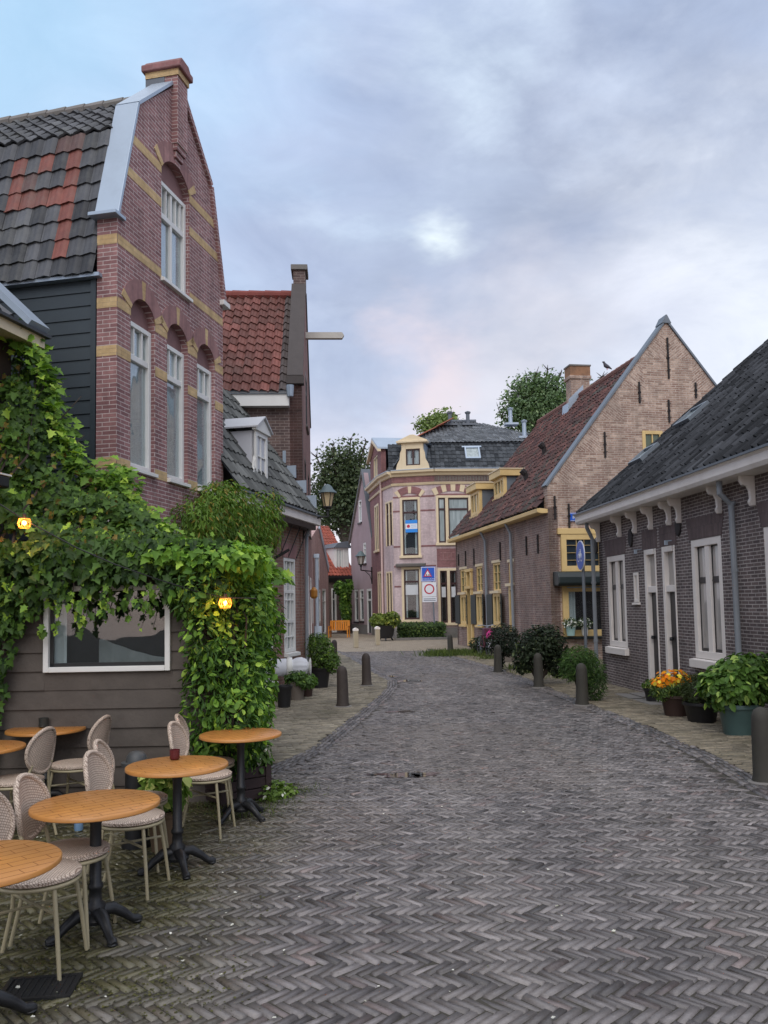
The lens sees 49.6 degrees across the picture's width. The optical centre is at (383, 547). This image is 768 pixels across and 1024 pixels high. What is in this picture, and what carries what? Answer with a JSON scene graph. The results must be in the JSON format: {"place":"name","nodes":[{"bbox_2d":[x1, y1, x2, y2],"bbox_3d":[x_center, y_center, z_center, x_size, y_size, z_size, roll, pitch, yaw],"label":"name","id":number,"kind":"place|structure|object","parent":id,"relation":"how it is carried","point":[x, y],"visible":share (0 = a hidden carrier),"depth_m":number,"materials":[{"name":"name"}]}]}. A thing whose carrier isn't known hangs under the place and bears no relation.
{"place":"outdoors","nodes":[
{"label":"outdoors","id":0,"kind":"place"},
{"bbox_2d":[0,58,229,543],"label":"gable house","id":1,"kind":"structure","parent":0,"point":[111,273],"depth_m":11.89,"materials":[{"name":"red brick"}]},
{"bbox_2d":[130,321,158,477],"bbox_3d":[-3.448,-2.076,11.728,0.231,2.133,0.691,-2,-4,12],"label":"window","id":2,"kind":"structure","parent":1,"relation":"in","point":[140,367],"depth_m":11.91,"materials":[{"name":"white paint"}]},
{"bbox_2d":[161,180,192,302],"bbox_3d":[-3.279,-4.736,12.896,0.231,1.615,0.980,-2,-4,12],"label":"window","id":3,"kind":"structure","parent":1,"relation":"in","point":[173,211],"depth_m":13.07,"materials":[{"name":"white paint"}]},
{"bbox_2d":[167,344,190,487],"bbox_3d":[-3.217,-2.008,12.762,0.232,2.133,0.691,-2,-4,12],"label":"window","id":4,"kind":"structure","parent":1,"relation":"in","point":[175,359],"depth_m":12.95,"materials":[{"name":"white paint"}]},
{"bbox_2d":[197,363,215,494],"bbox_3d":[-2.992,-1.942,13.768,0.230,2.133,0.691,-2,-4,12],"label":"window","id":5,"kind":"structure","parent":1,"relation":"in","point":[204,436],"depth_m":13.98,"materials":[{"name":"white paint"}]},
{"bbox_2d":[266,652,389,762],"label":"pavement","id":6,"kind":"structure","parent":0,"point":[306,723],"depth_m":14.05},
{"bbox_2d":[275,685,292,707],"bbox_3d":[-1.795,2.683,14.941,0.312,0.400,0.312,-1,-4,0],"label":"dark tub","id":7,"kind":"object","parent":6,"relation":"on","point":[284,696],"visible":0.81,"depth_m":14.83,"materials":[{"name":"black plastic"}]},
{"bbox_2d":[288,682,305,699],"bbox_3d":[-1.690,2.784,16.133,0.354,0.360,0.354,-1,-4,0],"label":"concrete pot","id":8,"kind":"object","parent":6,"relation":"on","point":[297,693],"visible":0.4,"depth_m":16.00,"materials":[{"name":"concrete"}]},
{"bbox_2d":[284,670,313,690],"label":"trailing plant","id":9,"kind":"object","parent":8,"relation":"in","point":[301,678],"visible":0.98,"depth_m":16.00,"materials":[{"name":"green plant"}]},
{"bbox_2d":[311,667,329,687],"bbox_3d":[-1.423,2.892,18.462,0.499,0.460,0.499,-1,-4,0],"label":"black plant pot","id":10,"kind":"object","parent":6,"relation":"on","point":[321,675],"visible":0.69,"depth_m":18.28,"materials":[{"name":"plastic"}]},
{"bbox_2d":[304,632,341,674],"bbox_3d":[-1.366,2.357,18.479,0.875,0.938,0.758,-1,-4,0],"label":"boxwood","id":11,"kind":"object","parent":10,"relation":"in","point":[325,655],"visible":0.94,"depth_m":18.30,"materials":[{"name":"green plant"}]},
{"bbox_2d":[334,666,351,706],"bbox_3d":[-0.744,2.499,14.885,0.340,0.760,0.340,-4,-4,32],"label":"bollard","id":12,"kind":"object","parent":6,"relation":"on","point":[342,690],"visible":0.87,"depth_m":14.80,"materials":[{"name":"brown stone"}]},
{"bbox_2d":[359,653,373,685],"bbox_3d":[-0.398,2.762,18.726,0.340,0.760,0.340,-1,-5,-7],"label":"bollard","id":13,"kind":"object","parent":6,"relation":"on","point":[366,673],"visible":0.87,"depth_m":18.65,"materials":[{"name":"grey concrete"}]},
{"bbox_2d":[0,651,767,1023],"bbox_3d":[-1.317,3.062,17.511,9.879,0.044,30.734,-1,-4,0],"label":"road","id":14,"kind":"structure","parent":0,"point":[464,709],"depth_m":5.31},
{"bbox_2d":[0,740,25,753],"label":"bistro table","id":15,"kind":"object","parent":14,"relation":"on","point":[8,746],"visible":0.77,"depth_m":6.76,"materials":[{"name":"orange wood"}]},
{"bbox_2d":[0,283,51,543],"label":"cafe house","id":16,"kind":"structure","parent":14,"relation":"on","point":[14,328],"depth_m":9.33,"materials":[{"name":"white wood"}]},
{"bbox_2d":[0,726,57,834],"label":"cafe chair","id":17,"kind":"object","parent":14,"relation":"on","point":[39,752],"visible":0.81,"depth_m":6.57,"materials":[{"name":"wicker"}]},
{"bbox_2d":[0,840,61,1014],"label":"bistro table","id":18,"kind":"object","parent":14,"relation":"on","point":[22,860],"visible":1,"depth_m":3.67,"materials":[{"name":"brown wood"}]},
{"bbox_2d":[2,972,82,1001],"bbox_3d":[-1.647,2.122,3.981,0.343,0.042,0.252,-1,-4,-7],"label":"drain grate","id":19,"kind":"object","parent":14,"relation":"on","point":[37,988],"visible":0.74,"depth_m":3.99,"materials":[{"name":"black metal"}]},
{"bbox_2d":[0,792,88,980],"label":"cafe chair","id":20,"kind":"object","parent":14,"relation":"on","point":[64,870],"visible":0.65,"depth_m":4.24,"materials":[{"name":"wicker"}]},
{"bbox_2d":[4,726,85,808],"bbox_3d":[-3.132,2.042,7.703,0.704,0.723,0.704,0,-4,-15],"label":"bistro table","id":21,"kind":"object","parent":14,"relation":"on","point":[23,732],"visible":0.42,"depth_m":7.62,"materials":[{"name":"orange wood"}]},
{"bbox_2d":[8,773,116,948],"bbox_3d":[-1.804,1.720,4.672,0.514,0.890,0.425,-1,-4,4],"label":"cafe chair","id":22,"kind":"object","parent":14,"relation":"on","point":[29,790],"visible":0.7,"depth_m":4.66,"materials":[{"name":"wicker"}]},
{"bbox_2d":[50,715,111,793],"bbox_3d":[-2.664,1.920,7.297,0.514,0.890,0.425,-2,-4,8],"label":"cafe chair","id":23,"kind":"object","parent":14,"relation":"on","point":[100,728],"visible":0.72,"depth_m":7.20,"materials":[{"name":"wicker"}]},
{"bbox_2d":[28,789,159,947],"bbox_3d":[-1.621,1.803,4.678,0.704,0.723,0.704,2,-5,-40],"label":"bistro table","id":24,"kind":"object","parent":14,"relation":"on","point":[95,809],"visible":0.94,"depth_m":4.63,"materials":[{"name":"orange wood"}]},
{"bbox_2d":[81,750,170,899],"bbox_3d":[-1.685,1.770,5.405,0.514,0.890,0.425,-1,-4,6],"label":"cafe chair","id":25,"kind":"object","parent":14,"relation":"on","point":[98,774],"visible":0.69,"depth_m":5.38,"materials":[{"name":"wicker"}]},
{"bbox_2d":[93,739,168,872],"bbox_3d":[-1.800,1.807,5.911,0.514,0.890,0.425,-1,-4,-4],"label":"cafe chair","id":26,"kind":"object","parent":14,"relation":"on","point":[102,747],"visible":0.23,"depth_m":5.99,"materials":[{"name":"wicker"}]},
{"bbox_2d":[0,554,265,805],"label":"wooden shed","id":27,"kind":"structure","parent":14,"relation":"on","point":[121,672],"depth_m":7.85,"materials":[{"name":"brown wood"}]},
{"bbox_2d":[43,585,170,672],"bbox_3d":[-2.619,0.774,7.959,1.194,0.811,0.225,-1,-4,0],"label":"window","id":28,"kind":"structure","parent":27,"relation":"in","point":[117,645],"depth_m":8.05,"materials":[{"name":"white paint"}]},
{"bbox_2d":[0,318,294,725],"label":"climbing creeper","id":29,"kind":"object","parent":27,"relation":"attached to","point":[99,499],"visible":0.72,"depth_m":8.38,"materials":[{"name":"green plant"}]},
{"bbox_2d":[0,504,255,598],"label":"light cable","id":30,"kind":"object","parent":29,"relation":"attached to","point":[122,566],"visible":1,"depth_m":7.57,"materials":[{"name":"black metal"}]},
{"bbox_2d":[170,479,287,557],"bbox_3d":[-2.522,0.790,13.957,1.177,4.066,4.008,-2,-4,13],"label":"wisteria","id":31,"kind":"object","parent":27,"relation":"on","point":[219,517],"visible":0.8,"depth_m":13.40,"materials":[{"name":"green plant"}]},
{"bbox_2d":[0,800,269,1019],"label":"moss","id":32,"kind":"object","parent":14,"relation":"on","point":[129,986],"visible":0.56,"depth_m":4.33,"materials":[{"name":"green plant"}]},
{"bbox_2d":[121,751,150,849],"bbox_3d":[-1.899,1.925,6.383,0.230,0.720,0.230,-1,-4,0],"label":"iron post","id":33,"kind":"object","parent":14,"relation":"on","point":[131,782],"visible":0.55,"depth_m":6.31,"materials":[{"name":"black metal"}]},
{"bbox_2d":[149,810,182,852],"bbox_3d":[-1.650,2.122,6.253,0.270,0.300,0.270,-1,-4,0],"label":"terrace pot","id":34,"kind":"object","parent":14,"relation":"on","point":[169,819],"visible":0.15,"depth_m":6.16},
{"bbox_2d":[137,777,192,815],"bbox_3d":[-1.648,1.830,6.272,0.433,0.468,0.433,-1,-4,0],"label":"lime plant","id":35,"kind":"object","parent":34,"relation":"in","point":[164,785],"visible":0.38,"depth_m":6.16,"materials":[{"name":"green plant"}]},
{"bbox_2d":[125,755,227,879],"bbox_3d":[-1.440,1.879,5.798,0.704,0.723,0.704,1,-5,-28],"label":"bistro table","id":36,"kind":"object","parent":14,"relation":"on","point":[179,851],"visible":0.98,"depth_m":5.75,"materials":[{"name":"orange wood"}]},
{"bbox_2d":[167,721,235,838],"bbox_3d":[-1.491,1.860,6.750,0.514,0.890,0.425,-2,-4,7],"label":"cafe chair","id":37,"kind":"object","parent":14,"relation":"on","point":[178,737],"visible":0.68,"depth_m":6.75,"materials":[{"name":"wicker"}]},
{"bbox_2d":[175,714,234,819],"bbox_3d":[-1.567,1.898,7.274,0.514,0.890,0.425,-1,-4,-6],"label":"cafe chair","id":38,"kind":"object","parent":14,"relation":"on","point":[179,718],"visible":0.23,"depth_m":7.32,"materials":[{"name":"wicker"}]},
{"bbox_2d":[205,764,271,806],"bbox_3d":[-1.396,2.214,7.854,0.529,0.330,0.415,2,-5,-38],"label":"planter box","id":39,"kind":"object","parent":14,"relation":"on","point":[252,789],"visible":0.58,"depth_m":7.74,"materials":[{"name":"brown wood"}]},
{"bbox_2d":[132,537,286,781],"bbox_3d":[-1.402,1.068,8.421,1.436,2.273,2.492,-3,-5,31],"label":"corner vine","id":40,"kind":"object","parent":39,"relation":"in","point":[256,634],"visible":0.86,"depth_m":7.66,"materials":[{"name":"green plant"}]},
{"bbox_2d":[208,727,274,778],"bbox_3d":[-1.400,1.979,7.908,0.712,0.544,0.442,-1,-4,0],"label":"jasmine bush","id":41,"kind":"object","parent":39,"relation":"in","point":[264,759],"visible":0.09,"depth_m":7.84,"materials":[{"name":"green plant"}]},
{"bbox_2d":[199,728,281,824],"bbox_3d":[-1.234,1.971,7.172,0.704,0.723,0.704,-4,-5,35],"label":"bistro table","id":42,"kind":"object","parent":14,"relation":"on","point":[241,738],"visible":0.94,"depth_m":7.12,"materials":[{"name":"orange wood"}]},
{"bbox_2d":[189,780,328,821],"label":"moss weeds","id":43,"kind":"object","parent":14,"relation":"on","point":[246,814],"visible":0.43,"depth_m":7.56,"materials":[{"name":"green plant"}]},
{"bbox_2d":[221,389,320,694],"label":"brick cottage","id":44,"kind":"structure","parent":14,"relation":"on","point":[252,460],"depth_m":17.22,"materials":[{"name":"brown brick"}]},
{"bbox_2d":[252,430,267,478],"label":"dormer window","id":45,"kind":"structure","parent":44,"relation":"in","point":[257,434],"depth_m":16.13,"materials":[{"name":"white paint"}]},
{"bbox_2d":[274,657,310,676],"bbox_3d":[-1.820,2.400,16.627,0.740,0.400,0.400,-1,-4,-7],"label":"pleated bundle","id":46,"kind":"object","parent":44,"relation":"on","point":[286,666],"visible":0.71,"depth_m":16.47,"materials":[{"name":"white fabric"}]},
{"bbox_2d":[284,557,300,656],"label":"window","id":47,"kind":"structure","parent":44,"relation":"in","point":[289,590],"depth_m":17.68,"materials":[{"name":"white paint"}]},
{"bbox_2d":[303,484,336,537],"bbox_3d":[-1.415,-0.804,18.560,0.762,1.240,0.429,1,-4,-22],"label":"street lantern","id":48,"kind":"object","parent":44,"relation":"attached to","point":[326,492],"visible":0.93,"depth_m":18.56,"materials":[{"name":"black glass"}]},
{"bbox_2d":[258,779,299,801],"bbox_3d":[-1.028,2.327,7.936,0.350,0.250,0.516,-4,-5,38],"label":"weed patch","id":49,"kind":"object","parent":14,"relation":"on","point":[281,789],"visible":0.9,"depth_m":7.84,"materials":[{"name":"green plant"}]},
{"bbox_2d":[223,264,343,666],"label":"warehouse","id":50,"kind":"structure","parent":14,"relation":"on","point":[267,335],"depth_m":19.75,"materials":[{"name":"red tile"}]},
{"bbox_2d":[271,651,397,773],"bbox_3d":[-0.737,3.316,21.416,2.017,0.040,24.815,-1,-4,-2],"label":"gutter band","id":51,"kind":"object","parent":14,"relation":"on","point":[328,741],"visible":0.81,"depth_m":12.14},
{"bbox_2d":[310,433,369,553],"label":"broadleaf tree","id":52,"kind":"object","parent":14,"relation":"on","point":[341,475],"visible":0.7,"depth_m":74.98,"materials":[{"name":"green plant"}]},
{"bbox_2d":[365,772,437,777],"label":"puddle","id":53,"kind":"object","parent":14,"relation":"on","point":[404,774],"visible":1,"depth_m":8.86,"materials":[{"name":"grey liquid"}]},
{"bbox_2d":[411,406,463,433],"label":"broadleaf tree","id":54,"kind":"object","parent":14,"relation":"on","point":[432,421],"visible":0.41,"depth_m":80.50,"materials":[{"name":"green plant"}]},
{"bbox_2d":[401,647,485,656],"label":"grass","id":55,"kind":"structure","parent":14,"relation":"on","point":[445,652],"depth_m":29.07,"materials":[{"name":"green plant"}]},
{"bbox_2d":[492,644,503,673],"bbox_3d":[2.940,2.897,21.507,0.340,0.760,0.340,2,-4,-40],"label":"bollard","id":56,"kind":"object","parent":14,"relation":"on","point":[497,660],"visible":0.96,"depth_m":21.43,"materials":[{"name":"grey stone"}]},
{"bbox_2d":[485,623,519,670],"bbox_3d":[3.165,2.645,21.969,0.931,1.294,0.901,1,-5,-32],"label":"round topiary","id":57,"kind":"object","parent":14,"relation":"on","point":[493,639],"visible":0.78,"depth_m":21.79,"materials":[{"name":"green plant"}]},
{"bbox_2d":[511,623,569,678],"bbox_3d":[3.447,2.344,18.139,1.362,1.356,0.935,-1,-4,0],"label":"dark shrub","id":58,"kind":"object","parent":14,"relation":"on","point":[548,646],"visible":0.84,"depth_m":18.00,"materials":[{"name":"green plant"}]},
{"bbox_2d":[494,365,607,432],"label":"broadleaf tree","id":59,"kind":"object","parent":14,"relation":"on","point":[535,400],"visible":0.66,"depth_m":75.98,"materials":[{"name":"green plant"}]},
{"bbox_2d":[447,314,716,659],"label":"old gable house","id":60,"kind":"structure","parent":14,"relation":"on","point":[519,536],"depth_m":26.79,"materials":[{"name":"brown brick"}]},
{"bbox_2d":[457,592,466,626],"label":"lower window","id":61,"kind":"structure","parent":60,"relation":"in","point":[462,594],"depth_m":36.12,"materials":[{"name":"paint"}]},
{"bbox_2d":[469,489,481,518],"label":"dormer window","id":62,"kind":"structure","parent":60,"relation":"in","point":[477,500],"depth_m":35.09,"materials":[{"name":"paint"}]},
{"bbox_2d":[473,591,483,627],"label":"lower window","id":63,"kind":"structure","parent":60,"relation":"in","point":[478,593],"depth_m":33.51,"materials":[{"name":"paint"}]},
{"bbox_2d":[489,590,500,627],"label":"lower window","id":64,"kind":"structure","parent":60,"relation":"in","point":[496,594],"depth_m":31.38,"materials":[{"name":"paint"}]},
{"bbox_2d":[493,562,500,590],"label":"leaded window","id":65,"kind":"structure","parent":60,"relation":"in","point":[496,566],"depth_m":31.35,"materials":[{"name":"paint"}]},
{"bbox_2d":[492,476,506,500],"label":"dormer window","id":66,"kind":"structure","parent":60,"relation":"in","point":[500,491],"depth_m":33.05,"materials":[{"name":"paint"}]},
{"bbox_2d":[560,534,598,571],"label":"upper window","id":67,"kind":"structure","parent":60,"relation":"in","point":[568,542],"depth_m":25.71,"materials":[{"name":"paint"}]},
{"bbox_2d":[562,585,601,638],"bbox_3d":[6.724,1.992,25.733,2.600,1.639,0.355,0,-4,-9],"label":"shop window","id":68,"kind":"structure","parent":60,"relation":"in","point":[572,598],"depth_m":25.68,"materials":[{"name":"paint"}]},
{"bbox_2d":[642,431,662,448],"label":"gable window","id":69,"kind":"structure","parent":60,"relation":"in","point":[648,437],"depth_m":26.45,"materials":[{"name":"paint"}]},
{"bbox_2d":[427,649,767,799],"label":"kerb","id":70,"kind":"structure","parent":14,"relation":"on","point":[735,773],"depth_m":10.39,"materials":[{"name":"grey stone"}]},
{"bbox_2d":[531,653,546,688],"bbox_3d":[3.267,2.619,17.622,0.340,0.760,0.340,-3,-5,26],"label":"bollard","id":71,"kind":"object","parent":70,"relation":"on","point":[538,674],"visible":0.96,"depth_m":17.54,"materials":[{"name":"grey concrete"}]},
{"bbox_2d":[573,663,590,706],"bbox_3d":[3.437,2.394,14.460,0.340,0.760,0.340,-5,-6,44],"label":"bollard","id":72,"kind":"object","parent":70,"relation":"on","point":[581,687],"visible":0.94,"depth_m":14.38,"materials":[{"name":"stone"}]},
{"bbox_2d":[747,707,767,785],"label":"bollard","id":73,"kind":"object","parent":70,"relation":"on","point":[759,728],"visible":0.94,"depth_m":8.09,"materials":[{"name":"grey stone"}]},
{"bbox_2d":[572,339,767,712],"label":"terraced cottage","id":74,"kind":"structure","parent":14,"relation":"on","point":[674,515],"depth_m":14.50,"materials":[{"name":"grey brick"}]},
{"bbox_2d":[605,554,628,655],"bbox_3d":[4.997,1.209,17.539,0.350,2.070,1.193,-1,-4,-4],"label":"window","id":75,"kind":"structure","parent":74,"relation":"in","point":[615,564],"depth_m":17.53,"materials":[{"name":"white paint"}]},
{"bbox_2d":[632,572,640,604],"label":"small window","id":76,"kind":"structure","parent":74,"relation":"in","point":[635,575],"depth_m":16.46,"materials":[{"name":"white paint"}]},
{"bbox_2d":[651,593,658,677],"bbox_3d":[5.124,1.796,15.595,0.122,1.891,0.411,-1,-4,-4],"label":"door","id":77,"kind":"structure","parent":74,"relation":"in","point":[654,609],"depth_m":15.67,"materials":[{"name":"paint"}]},
{"bbox_2d":[670,592,677,688],"bbox_3d":[5.185,1.736,14.760,0.122,1.891,0.408,-1,-4,-4],"label":"door","id":78,"kind":"structure","parent":74,"relation":"in","point":[672,594],"depth_m":14.84,"materials":[{"name":"paint"}]},
{"bbox_2d":[689,535,725,669],"bbox_3d":[5.300,0.901,13.401,0.350,2.106,1.182,-1,-4,-4],"label":"window","id":79,"kind":"structure","parent":74,"relation":"in","point":[708,600],"depth_m":13.41,"materials":[{"name":"white paint"}]},
{"bbox_2d":[764,527,767,606],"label":"window","id":80,"kind":"structure","parent":74,"relation":"in","point":[765,528],"depth_m":11.61,"materials":[{"name":"white paint"}]},
{"bbox_2d":[0,0,767,564],"label":"sky","id":81,"kind":"structure","parent":0,"point":[472,194],"materials":[{"name":"blue"}]},
{"bbox_2d":[325,633,470,651],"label":"square","id":82,"kind":"structure","parent":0,"point":[366,642],"depth_m":38.33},
{"bbox_2d":[311,526,328,637],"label":"pink gable cottage","id":83,"kind":"structure","parent":82,"relation":"on","point":[320,602],"depth_m":49.77,"materials":[{"name":"brick"}]},
{"bbox_2d":[321,525,351,633],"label":"red roofed cottage","id":84,"kind":"structure","parent":82,"relation":"on","point":[338,561],"depth_m":55.93,"materials":[{"name":"brown brick"}]},
{"bbox_2d":[331,588,336,631],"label":"glazed door","id":85,"kind":"structure","parent":84,"relation":"in","point":[333,596],"depth_m":55.28,"materials":[{"name":"white paint"}]},
{"bbox_2d":[328,620,349,637],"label":"garden bench","id":86,"kind":"object","parent":82,"relation":"on","point":[339,624],"visible":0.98,"depth_m":48.39,"materials":[{"name":"orange paint"}]},
{"bbox_2d":[333,579,353,633],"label":"climbing plant","id":87,"kind":"object","parent":82,"relation":"on","point":[343,590],"visible":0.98,"depth_m":54.10,"materials":[{"name":"green plant"}]},
{"bbox_2d":[348,469,371,634],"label":"plaster gable house","id":88,"kind":"structure","parent":82,"relation":"on","point":[360,536],"depth_m":53.75,"materials":[{"name":"pink paint"}]},
{"bbox_2d":[378,625,394,640],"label":"plant tub","id":89,"kind":"object","parent":82,"relation":"on","point":[386,632],"visible":0.81,"depth_m":42.30,"materials":[{"name":"black plastic"}]},
{"bbox_2d":[368,611,400,627],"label":"tub plant","id":90,"kind":"object","parent":89,"relation":"in","point":[381,619],"visible":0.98,"depth_m":42.44,"materials":[{"name":"green plant"}]},
{"bbox_2d":[396,621,446,637],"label":"hedge","id":91,"kind":"object","parent":82,"relation":"on","point":[411,629],"visible":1,"depth_m":43.14,"materials":[{"name":"green plant"}]},
{"bbox_2d":[421,566,436,623],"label":"traffic sign","id":92,"kind":"object","parent":82,"relation":"on","point":[428,584],"visible":1,"depth_m":43.84,"materials":[{"name":"metal"}]},
{"bbox_2d":[364,407,528,637],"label":"corner mansion","id":93,"kind":"structure","parent":82,"relation":"on","point":[425,479],"depth_m":45.65,"materials":[{"name":"pink brick"}]},
{"bbox_2d":[406,449,419,465],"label":"attic window","id":94,"kind":"structure","parent":93,"relation":"in","point":[412,455],"depth_m":45.72,"materials":[{"name":"brown paint"}]},
{"bbox_2d":[453,649,752,774],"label":"pavement","id":95,"kind":"structure","parent":0,"point":[712,738],"depth_m":12.11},
{"bbox_2d":[468,635,489,653],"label":"wall shrub","id":96,"kind":"object","parent":95,"relation":"on","point":[474,645],"visible":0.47,"depth_m":29.66,"materials":[{"name":"green plant"}]},
{"bbox_2d":[477,625,494,656],"bbox_3d":[3.429,3.194,28.489,0.621,1.104,1.720,0,-4,-10],"label":"bicycle","id":97,"kind":"object","parent":95,"relation":"on","point":[485,630],"visible":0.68,"depth_m":28.25,"materials":[{"name":"metal"}]},
{"bbox_2d":[464,649,568,678],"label":"weeds","id":98,"kind":"object","parent":95,"relation":"on","point":[482,655],"visible":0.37,"depth_m":26.70,"materials":[{"name":"green plant"}]},
{"bbox_2d":[576,541,587,651],"bbox_3d":[4.440,1.431,18.493,0.113,3.169,0.670,-1,-4,-2],"label":"round sign","id":99,"kind":"object","parent":95,"relation":"on","point":[580,554],"visible":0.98,"depth_m":18.48,"materials":[{"name":"metal"}]},
{"bbox_2d":[557,644,610,700],"bbox_3d":[3.593,2.316,15.014,0.994,1.136,0.743,1,-4,-21],"label":"feathery shrub","id":100,"kind":"object","parent":95,"relation":"on","point":[570,662],"visible":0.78,"depth_m":14.91,"materials":[{"name":"green plant"}]},
{"bbox_2d":[661,694,689,716],"bbox_3d":[4.523,2.455,12.888,0.478,0.340,0.478,-1,-4,0],"label":"round brown pot","id":101,"kind":"object","parent":95,"relation":"on","point":[673,706],"visible":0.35,"depth_m":12.72,"materials":[{"name":"ceramic"}]},
{"bbox_2d":[647,669,693,702],"bbox_3d":[4.465,2.147,12.910,0.738,0.506,0.594,-1,-4,0],"label":"flower pot plant","id":102,"kind":"object","parent":101,"relation":"in","point":[663,685],"visible":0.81,"depth_m":12.78,"materials":[{"name":"orange plant"}]},
{"bbox_2d":[682,700,717,722],"bbox_3d":[4.670,2.427,12.234,0.541,0.300,0.541,-1,-4,0],"label":"dark bowl","id":103,"kind":"object","parent":95,"relation":"on","point":[697,713],"visible":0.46,"depth_m":12.05,"materials":[{"name":"black plastic"}]},
{"bbox_2d":[676,672,705,703],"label":"lavender plant","id":104,"kind":"object","parent":103,"relation":"in","point":[687,689],"visible":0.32,"depth_m":12.19,"materials":[{"name":"green plant"}]},
{"bbox_2d":[719,704,759,735],"bbox_3d":[4.699,2.282,11.030,0.541,0.420,0.541,-1,-4,0],"label":"teal pot","id":105,"kind":"object","parent":95,"relation":"on","point":[737,722],"visible":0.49,"depth_m":10.83,"materials":[{"name":"ceramic"}]},
{"bbox_2d":[694,652,767,713],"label":"rhododendron","id":106,"kind":"object","parent":105,"relation":"in","point":[733,680],"visible":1,"depth_m":10.85,"materials":[{"name":"green plant"}]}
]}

